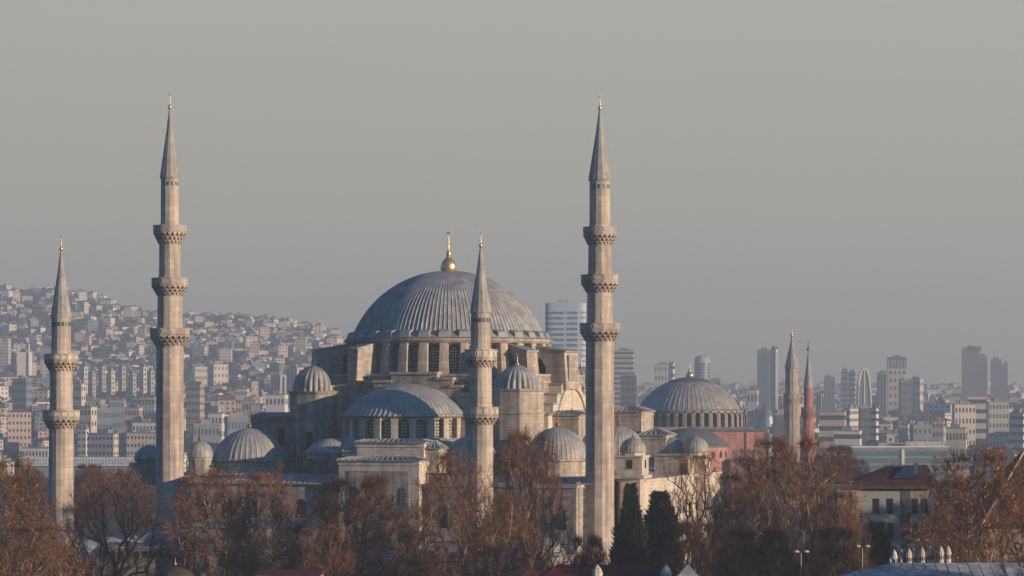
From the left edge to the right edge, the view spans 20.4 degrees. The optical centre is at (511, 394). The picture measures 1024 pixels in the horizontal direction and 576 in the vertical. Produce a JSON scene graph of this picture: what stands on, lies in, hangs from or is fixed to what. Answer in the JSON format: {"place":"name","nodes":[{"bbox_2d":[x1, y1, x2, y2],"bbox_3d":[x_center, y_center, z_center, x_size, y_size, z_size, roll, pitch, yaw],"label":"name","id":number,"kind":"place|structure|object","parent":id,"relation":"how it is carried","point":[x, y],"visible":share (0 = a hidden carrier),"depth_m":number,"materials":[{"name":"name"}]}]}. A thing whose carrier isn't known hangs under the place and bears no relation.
{"place":"outdoors","nodes":[
{"label":"outdoors","id":0,"kind":"place"},
{"bbox_2d":[193,518,328,575],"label":"plain house","id":1,"kind":"structure","parent":0,"point":[198,532],"depth_m":335.17,"materials":[{"name":"stone"}]},
{"bbox_2d":[256,568,324,575],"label":"red roofed shed","id":2,"kind":"structure","parent":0,"point":[305,572],"depth_m":251.92,"materials":[{"name":"red metal"}]},
{"bbox_2d":[0,292,1009,575],"bbox_3d":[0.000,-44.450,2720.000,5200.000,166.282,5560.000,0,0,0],"label":"terrain","id":3,"kind":"structure","parent":0,"point":[112,526],"depth_m":773.23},
{"bbox_2d":[0,336,10,365],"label":"apartment block","id":4,"kind":"structure","parent":3,"relation":"on","point":[5,350],"depth_m":2901.11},
{"bbox_2d":[7,409,30,455],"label":"apartment block","id":5,"kind":"structure","parent":3,"relation":"on","point":[18,429],"depth_m":1651.51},
{"bbox_2d":[12,375,32,432],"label":"apartment block","id":6,"kind":"structure","parent":3,"relation":"on","point":[21,391],"depth_m":1902.26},
{"bbox_2d":[0,468,48,525],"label":"bare tree","id":7,"kind":"object","parent":3,"relation":"on","point":[42,501],"visible":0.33,"depth_m":618.73,"materials":[{"name":"brown plant"}]},
{"bbox_2d":[17,343,31,375],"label":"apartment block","id":8,"kind":"structure","parent":3,"relation":"on","point":[24,361],"depth_m":2594.00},
{"bbox_2d":[22,443,48,457],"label":"apartment block","id":9,"kind":"structure","parent":3,"relation":"on","point":[38,449],"depth_m":1451.09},
{"bbox_2d":[0,447,73,575],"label":"bare tree","id":10,"kind":"object","parent":3,"relation":"on","point":[15,501],"visible":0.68,"depth_m":299.24,"materials":[{"name":"brown plant"}]},
{"bbox_2d":[0,516,104,575],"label":"bare tree","id":11,"kind":"object","parent":3,"relation":"on","point":[50,553],"visible":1,"depth_m":284.34,"materials":[{"name":"brown plant"}]},
{"bbox_2d":[42,235,79,574],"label":"minaret","id":12,"kind":"object","parent":3,"relation":"on","point":[61,417],"visible":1,"depth_m":359.81,"materials":[{"name":"stone"}]},
{"bbox_2d":[18,457,134,481],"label":"long hall","id":13,"kind":"structure","parent":3,"relation":"on","point":[40,463],"depth_m":1250.27,"materials":[{"name":"white metal"}]},
{"bbox_2d":[73,380,85,439],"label":"apartment block","id":14,"kind":"structure","parent":3,"relation":"on","point":[79,392],"depth_m":1851.61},
{"bbox_2d":[77,424,88,456],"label":"apartment block","id":15,"kind":"structure","parent":3,"relation":"on","point":[83,430],"depth_m":1540.92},
{"bbox_2d":[79,396,97,432],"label":"apartment block","id":16,"kind":"structure","parent":3,"relation":"on","point":[88,414],"depth_m":1701.84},
{"bbox_2d":[74,462,116,532],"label":"bare tree","id":17,"kind":"object","parent":3,"relation":"on","point":[80,467],"visible":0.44,"depth_m":639.15,"materials":[{"name":"brown plant"}]},
{"bbox_2d":[98,364,105,391],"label":"apartment block","id":18,"kind":"structure","parent":3,"relation":"on","point":[102,378],"depth_m":2501.92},
{"bbox_2d":[97,405,111,428],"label":"apartment block","id":19,"kind":"structure","parent":3,"relation":"on","point":[104,416],"depth_m":1781.69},
{"bbox_2d":[87,429,125,456],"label":"apartment block","id":20,"kind":"structure","parent":3,"relation":"on","point":[105,443],"depth_m":1503.79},
{"bbox_2d":[36,463,186,575],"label":"bare tree","id":21,"kind":"object","parent":3,"relation":"on","point":[120,557],"visible":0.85,"depth_m":329.11,"materials":[{"name":"brown plant"}]},
{"bbox_2d":[108,398,123,432],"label":"apartment block","id":22,"kind":"structure","parent":3,"relation":"on","point":[116,405],"depth_m":1851.55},
{"bbox_2d":[118,364,125,393],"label":"apartment block","id":23,"kind":"structure","parent":3,"relation":"on","point":[121,378],"depth_m":2501.78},
{"bbox_2d":[111,461,155,535],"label":"bare tree","id":24,"kind":"object","parent":3,"relation":"on","point":[152,492],"visible":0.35,"depth_m":598.69,"materials":[{"name":"brown plant"}]},
{"bbox_2d":[124,399,142,443],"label":"apartment block","id":25,"kind":"structure","parent":3,"relation":"on","point":[133,412],"depth_m":1741.45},
{"bbox_2d":[126,420,155,456],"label":"apartment block","id":26,"kind":"structure","parent":3,"relation":"on","point":[138,439],"depth_m":1501.47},
{"bbox_2d":[132,418,155,431],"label":"apartment block","id":27,"kind":"structure","parent":3,"relation":"on","point":[141,425],"depth_m":1621.56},
{"bbox_2d":[97,526,194,575],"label":"domed annex","id":28,"kind":"object","parent":3,"relation":"on","point":[141,566],"visible":0.35,"depth_m":338.05,"materials":[{"name":"grey stone"}]},
{"bbox_2d":[138,395,155,421],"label":"apartment block","id":29,"kind":"structure","parent":3,"relation":"on","point":[147,403],"depth_m":1851.20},
{"bbox_2d":[149,93,189,529],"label":"minaret","id":30,"kind":"object","parent":3,"relation":"on","point":[169,335],"visible":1,"depth_m":400.53,"materials":[{"name":"stone"}]},
{"bbox_2d":[157,558,193,575],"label":"domed kiosk","id":31,"kind":"object","parent":3,"relation":"on","point":[175,571],"visible":1,"depth_m":249.09,"materials":[{"name":"grey stone"}]},
{"bbox_2d":[185,376,204,446],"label":"apartment block","id":32,"kind":"structure","parent":3,"relation":"on","point":[194,401],"depth_m":1701.80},
{"bbox_2d":[193,364,206,385],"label":"apartment block","id":33,"kind":"structure","parent":3,"relation":"on","point":[200,371],"depth_m":2653.05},
{"bbox_2d":[191,419,219,462],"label":"apartment block","id":34,"kind":"structure","parent":3,"relation":"on","point":[210,433],"depth_m":1451.81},
{"bbox_2d":[152,465,268,575],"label":"bare tree","id":35,"kind":"object","parent":3,"relation":"on","point":[238,534],"visible":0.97,"depth_m":316.76,"materials":[{"name":"brown plant"}]},
{"bbox_2d":[207,409,224,441],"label":"apartment block","id":36,"kind":"structure","parent":3,"relation":"on","point":[215,416],"depth_m":1650.86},
{"bbox_2d":[207,361,228,385],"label":"apartment block","id":37,"kind":"structure","parent":3,"relation":"on","point":[217,372],"depth_m":2684.97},
{"bbox_2d":[219,395,235,411],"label":"city house","id":38,"kind":"structure","parent":3,"relation":"on","point":[228,402],"depth_m":2034.05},
{"bbox_2d":[224,412,247,437],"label":"apartment block","id":39,"kind":"structure","parent":3,"relation":"on","point":[233,422],"depth_m":1502.04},
{"bbox_2d":[235,385,249,412],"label":"apartment block","id":40,"kind":"structure","parent":3,"relation":"on","point":[242,391],"depth_m":1901.04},
{"bbox_2d":[217,465,317,575],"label":"bare tree","id":41,"kind":"object","parent":3,"relation":"on","point":[275,519],"visible":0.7,"depth_m":320.92,"materials":[{"name":"brown plant"}]},
{"bbox_2d":[265,391,288,411],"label":"apartment block","id":42,"kind":"structure","parent":3,"relation":"on","point":[276,401],"depth_m":1751.50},
{"bbox_2d":[270,372,286,393],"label":"apartment block","id":43,"kind":"structure","parent":3,"relation":"on","point":[277,381],"depth_m":2302.84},
{"bbox_2d":[286,360,303,404],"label":"apartment block","id":44,"kind":"structure","parent":3,"relation":"on","point":[293,371],"depth_m":2353.64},
{"bbox_2d":[295,517,358,575],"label":"bare tree","id":45,"kind":"object","parent":3,"relation":"on","point":[335,530],"visible":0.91,"depth_m":299.49,"materials":[{"name":"brown plant"}]},
{"bbox_2d":[269,470,447,575],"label":"bare tree","id":46,"kind":"object","parent":3,"relation":"on","point":[371,484],"visible":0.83,"depth_m":310.38,"materials":[{"name":"brown plant"}]},
{"bbox_2d":[34,229,721,575],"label":"mosque","id":47,"kind":"structure","parent":3,"relation":"on","point":[385,388],"depth_m":403.45,"materials":[{"name":"grey stone"}]},
{"bbox_2d":[395,445,516,575],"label":"bare tree","id":48,"kind":"object","parent":3,"relation":"on","point":[444,458],"visible":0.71,"depth_m":320.69,"materials":[{"name":"brown plant"}]},
{"bbox_2d":[463,230,498,575],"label":"minaret","id":49,"kind":"object","parent":3,"relation":"on","point":[480,415],"visible":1,"depth_m":341.85,"materials":[{"name":"stone"}]},
{"bbox_2d":[450,485,549,575],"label":"bare tree","id":50,"kind":"object","parent":3,"relation":"on","point":[492,529],"visible":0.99,"depth_m":299.46,"materials":[{"name":"brown plant"}]},
{"bbox_2d":[0,288,1021,488],"bbox_3d":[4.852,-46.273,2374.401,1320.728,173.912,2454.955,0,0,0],"label":"hillside trees","id":51,"kind":"object","parent":3,"relation":"on","point":[97,352],"visible":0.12,"depth_m":3041.53,"materials":[{"name":"plant"}]},
{"bbox_2d":[0,284,1023,479],"bbox_3d":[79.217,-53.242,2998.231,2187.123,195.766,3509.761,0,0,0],"label":"distant houses","id":52,"kind":"structure","parent":3,"relation":"on","point":[933,393],"depth_m":3123.19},
{"bbox_2d":[477,425,578,575],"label":"bare tree","id":53,"kind":"object","parent":3,"relation":"on","point":[535,463],"visible":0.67,"depth_m":329.65,"materials":[{"name":"brown plant"}]},
{"bbox_2d":[545,297,585,367],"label":"tower","id":54,"kind":"structure","parent":3,"relation":"on","point":[562,324],"depth_m":1501.10,"materials":[{"name":"white glass"}]},
{"bbox_2d":[561,532,610,564],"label":"bare tree","id":55,"kind":"object","parent":3,"relation":"on","point":[592,541],"visible":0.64,"depth_m":289.33,"materials":[{"name":"brown plant"}]},
{"bbox_2d":[579,96,619,564],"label":"minaret","id":56,"kind":"object","parent":3,"relation":"on","point":[599,329],"visible":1,"depth_m":380.50,"materials":[{"name":"stone"}]},
{"bbox_2d":[614,348,633,408],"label":"tower","id":57,"kind":"structure","parent":3,"relation":"on","point":[623,360],"depth_m":2501.64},
{"bbox_2d":[620,372,636,406],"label":"tower","id":58,"kind":"structure","parent":3,"relation":"on","point":[628,388],"depth_m":1900.78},
{"bbox_2d":[607,482,653,564],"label":"conifer","id":59,"kind":"object","parent":3,"relation":"on","point":[630,534],"visible":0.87,"depth_m":339.12,"materials":[{"name":"green plant"}]},
{"bbox_2d":[654,362,667,388],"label":"tower","id":60,"kind":"structure","parent":3,"relation":"on","point":[660,373],"depth_m":3001.29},
{"bbox_2d":[642,490,691,568],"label":"conifer","id":61,"kind":"object","parent":3,"relation":"on","point":[654,511],"visible":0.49,"depth_m":348.63,"materials":[{"name":"green plant"}]},
{"bbox_2d":[647,444,738,574],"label":"bare tree","id":62,"kind":"object","parent":3,"relation":"on","point":[707,473],"visible":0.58,"depth_m":344.40,"materials":[{"name":"brown plant"}]},
{"bbox_2d":[652,515,740,575],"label":"bare tree","id":63,"kind":"object","parent":3,"relation":"on","point":[673,555],"visible":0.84,"depth_m":284.11,"materials":[{"name":"brown plant"}]},
{"bbox_2d":[694,355,709,380],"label":"tower","id":64,"kind":"structure","parent":3,"relation":"on","point":[702,366],"depth_m":2693.69,"materials":[{"name":"white glass"}]},
{"bbox_2d":[640,360,765,507],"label":"domed church","id":65,"kind":"structure","parent":3,"relation":"on","point":[712,414],"depth_m":845.03,"materials":[{"name":"grey metal"}]},
{"bbox_2d":[694,466,790,575],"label":"bare tree","id":66,"kind":"object","parent":3,"relation":"on","point":[725,495],"visible":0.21,"depth_m":317.46,"materials":[{"name":"brown plant"}]},
{"bbox_2d":[721,447,771,513],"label":"bare tree","id":67,"kind":"object","parent":3,"relation":"on","point":[737,461],"visible":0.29,"depth_m":699.10,"materials":[{"name":"brown plant"}]},
{"bbox_2d":[747,386,758,426],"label":"apartment block","id":68,"kind":"structure","parent":3,"relation":"on","point":[752,402],"depth_m":2000.89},
{"bbox_2d":[710,521,815,575],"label":"bare tree","id":69,"kind":"object","parent":3,"relation":"on","point":[764,553],"visible":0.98,"depth_m":269.25,"materials":[{"name":"brown plant"}]},
{"bbox_2d":[757,347,770,411],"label":"tower","id":70,"kind":"structure","parent":3,"relation":"on","point":[764,373],"depth_m":2400.81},
{"bbox_2d":[756,404,772,427],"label":"glass hall","id":71,"kind":"structure","parent":3,"relation":"on","point":[765,416],"depth_m":1995.35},
{"bbox_2d":[770,346,778,412],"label":"tower","id":72,"kind":"structure","parent":3,"relation":"on","point":[774,373],"depth_m":2421.08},
{"bbox_2d":[773,398,783,460],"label":"apartment block","id":73,"kind":"structure","parent":3,"relation":"on","point":[778,421],"depth_m":1500.37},
{"bbox_2d":[701,428,877,575],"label":"bare tree","id":74,"kind":"object","parent":3,"relation":"on","point":[775,443],"visible":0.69,"depth_m":308.81,"materials":[{"name":"brown plant"}]},
{"bbox_2d":[783,329,800,506],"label":"minaret","id":75,"kind":"object","parent":3,"relation":"on","point":[791,399],"visible":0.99,"depth_m":848.22,"materials":[{"name":"stone"}]},
{"bbox_2d":[801,340,815,500],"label":"minaret","id":76,"kind":"object","parent":3,"relation":"on","point":[808,411],"visible":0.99,"depth_m":878.72,"materials":[{"name":"red brick"}]},
{"bbox_2d":[789,455,829,521],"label":"bare tree","id":77,"kind":"object","parent":3,"relation":"on","point":[817,462],"visible":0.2,"depth_m":638.93,"materials":[{"name":"brown plant"}]},
{"bbox_2d":[824,375,834,410],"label":"tower","id":78,"kind":"structure","parent":3,"relation":"on","point":[829,391],"depth_m":2500.39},
{"bbox_2d":[791,520,869,575],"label":"bare tree","id":79,"kind":"object","parent":3,"relation":"on","point":[834,533],"visible":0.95,"depth_m":265.19,"materials":[{"name":"brown plant"}]},
{"bbox_2d":[819,407,845,454],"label":"apartment block","id":80,"kind":"structure","parent":3,"relation":"on","point":[831,420],"depth_m":1601.86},
{"bbox_2d":[814,443,865,525],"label":"bare tree","id":81,"kind":"object","parent":3,"relation":"on","point":[851,460],"visible":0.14,"depth_m":559.96,"materials":[{"name":"brown plant"}]},
{"bbox_2d":[808,485,876,575],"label":"bare tree","id":82,"kind":"object","parent":3,"relation":"on","point":[835,515],"visible":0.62,"depth_m":299.72,"materials":[{"name":"brown plant"}]},
{"bbox_2d":[841,361,847,410],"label":"tower","id":83,"kind":"structure","parent":3,"relation":"on","point":[844,387],"depth_m":3000.61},
{"bbox_2d":[834,426,861,462],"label":"apartment block","id":84,"kind":"structure","parent":3,"relation":"on","point":[847,436],"depth_m":1481.80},
{"bbox_2d":[844,399,858,429],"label":"apartment block","id":85,"kind":"structure","parent":3,"relation":"on","point":[852,415],"depth_m":1651.63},
{"bbox_2d":[848,369,856,405],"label":"tower","id":86,"kind":"structure","parent":3,"relation":"on","point":[852,384],"depth_m":3051.60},
{"bbox_2d":[856,368,871,407],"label":"curved tower","id":87,"kind":"structure","parent":3,"relation":"on","point":[864,393],"depth_m":2695.00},
{"bbox_2d":[858,399,869,445],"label":"apartment block","id":88,"kind":"structure","parent":3,"relation":"on","point":[864,418],"depth_m":1640.52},
{"bbox_2d":[870,398,879,445],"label":"apartment block","id":89,"kind":"structure","parent":3,"relation":"on","point":[874,424],"depth_m":1656.37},
{"bbox_2d":[863,520,892,568],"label":"evergreen tree","id":90,"kind":"object","parent":3,"relation":"on","point":[881,555],"visible":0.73,"depth_m":329.20,"materials":[{"name":"green plant"}]},
{"bbox_2d":[877,370,886,413],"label":"tower","id":91,"kind":"structure","parent":3,"relation":"on","point":[882,388],"depth_m":2901.35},
{"bbox_2d":[834,463,938,571],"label":"white house","id":92,"kind":"structure","parent":3,"relation":"on","point":[888,492],"depth_m":330.01,"materials":[{"name":"paint"}]},
{"bbox_2d":[845,431,948,481],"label":"office building","id":93,"kind":"structure","parent":3,"relation":"on","point":[877,456],"depth_m":1151.40,"materials":[{"name":"grey glass"}]},
{"bbox_2d":[887,355,906,413],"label":"tower","id":94,"kind":"structure","parent":3,"relation":"on","point":[897,360],"depth_m":2902.09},
{"bbox_2d":[888,366,906,414],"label":"apartment block","id":95,"kind":"structure","parent":3,"relation":"on","point":[897,374],"depth_m":2751.84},
{"bbox_2d":[898,420,910,442],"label":"apartment block","id":96,"kind":"structure","parent":3,"relation":"on","point":[904,431],"depth_m":1541.05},
{"bbox_2d":[899,378,911,419],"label":"apartment block","id":97,"kind":"structure","parent":3,"relation":"on","point":[905,394],"depth_m":2601.28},
{"bbox_2d":[909,370,922,415],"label":"apartment block","id":98,"kind":"structure","parent":3,"relation":"on","point":[917,395],"depth_m":2702.10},
{"bbox_2d":[910,408,931,444],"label":"apartment block","id":99,"kind":"structure","parent":3,"relation":"on","point":[920,431],"depth_m":1561.35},
{"bbox_2d":[932,417,944,445],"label":"apartment block","id":100,"kind":"structure","parent":3,"relation":"on","point":[938,429],"depth_m":1580.93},
{"bbox_2d":[928,400,955,424],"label":"city house","id":101,"kind":"structure","parent":3,"relation":"on","point":[941,405],"depth_m":2014.46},
{"bbox_2d":[908,468,993,562],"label":"bare tree","id":102,"kind":"object","parent":3,"relation":"on","point":[950,521],"visible":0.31,"depth_m":274.42,"materials":[{"name":"brown plant"}]},
{"bbox_2d":[945,414,966,457],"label":"apartment block","id":103,"kind":"structure","parent":3,"relation":"on","point":[954,432],"depth_m":1521.40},
{"bbox_2d":[897,439,1023,562],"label":"bare tree","id":104,"kind":"object","parent":3,"relation":"on","point":[1000,479],"visible":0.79,"depth_m":254.03,"materials":[{"name":"brown plant"}]},
{"bbox_2d":[951,400,975,446],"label":"apartment block","id":105,"kind":"structure","parent":3,"relation":"on","point":[966,410],"depth_m":1751.30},
{"bbox_2d":[962,345,980,400],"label":"tower","id":106,"kind":"structure","parent":3,"relation":"on","point":[970,364],"depth_m":2601.14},
{"bbox_2d":[967,382,986,440],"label":"apartment block","id":107,"kind":"structure","parent":3,"relation":"on","point":[978,400],"depth_m":1850.54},
{"bbox_2d":[980,354,986,398],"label":"tower","id":108,"kind":"structure","parent":3,"relation":"on","point":[983,374],"depth_m":2620.34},
{"bbox_2d":[954,450,1023,562],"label":"tiled house","id":109,"kind":"structure","parent":3,"relation":"on","point":[1015,460],"depth_m":302.21,"materials":[{"name":"red tile"}]},
{"bbox_2d":[990,357,1001,398],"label":"tower","id":110,"kind":"structure","parent":3,"relation":"on","point":[996,377],"depth_m":2600.64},
{"bbox_2d":[986,395,1008,447],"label":"apartment block","id":111,"kind":"structure","parent":3,"relation":"on","point":[997,420],"depth_m":1750.77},
{"bbox_2d":[973,486,1023,562],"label":"bare tree","id":112,"kind":"object","parent":3,"relation":"on","point":[1001,525],"visible":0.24,"depth_m":297.81,"materials":[{"name":"brown plant"}]},
{"bbox_2d":[1002,362,1007,400],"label":"tower","id":113,"kind":"structure","parent":3,"relation":"on","point":[1004,381],"depth_m":2620.29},
{"bbox_2d":[995,520,1023,575],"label":"bare tree","id":114,"kind":"object","parent":3,"relation":"on","point":[1018,564],"visible":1,"depth_m":223.45,"materials":[{"name":"brown plant"}]},
{"bbox_2d":[1009,400,1023,450],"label":"apartment block","id":115,"kind":"structure","parent":3,"relation":"on","point":[1016,426],"depth_m":1601.98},
{"bbox_2d":[0,0,1023,387],"label":"sky","id":116,"kind":"structure","parent":0,"point":[847,176],"materials":[{"name":"grey"}]},
{"bbox_2d":[538,564,679,575],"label":"red roofed hall","id":117,"kind":"structure","parent":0,"point":[615,570],"depth_m":240.14,"materials":[{"name":"red metal"}]},
{"bbox_2d":[818,468,863,539],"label":"building","id":118,"kind":"structure","parent":0,"point":[856,473],"depth_m":423.30,"materials":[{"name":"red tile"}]},
{"bbox_2d":[838,546,1023,575],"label":"sheet roofed hall","id":119,"kind":"structure","parent":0,"point":[909,567],"depth_m":232.07,"materials":[{"name":"metal"}]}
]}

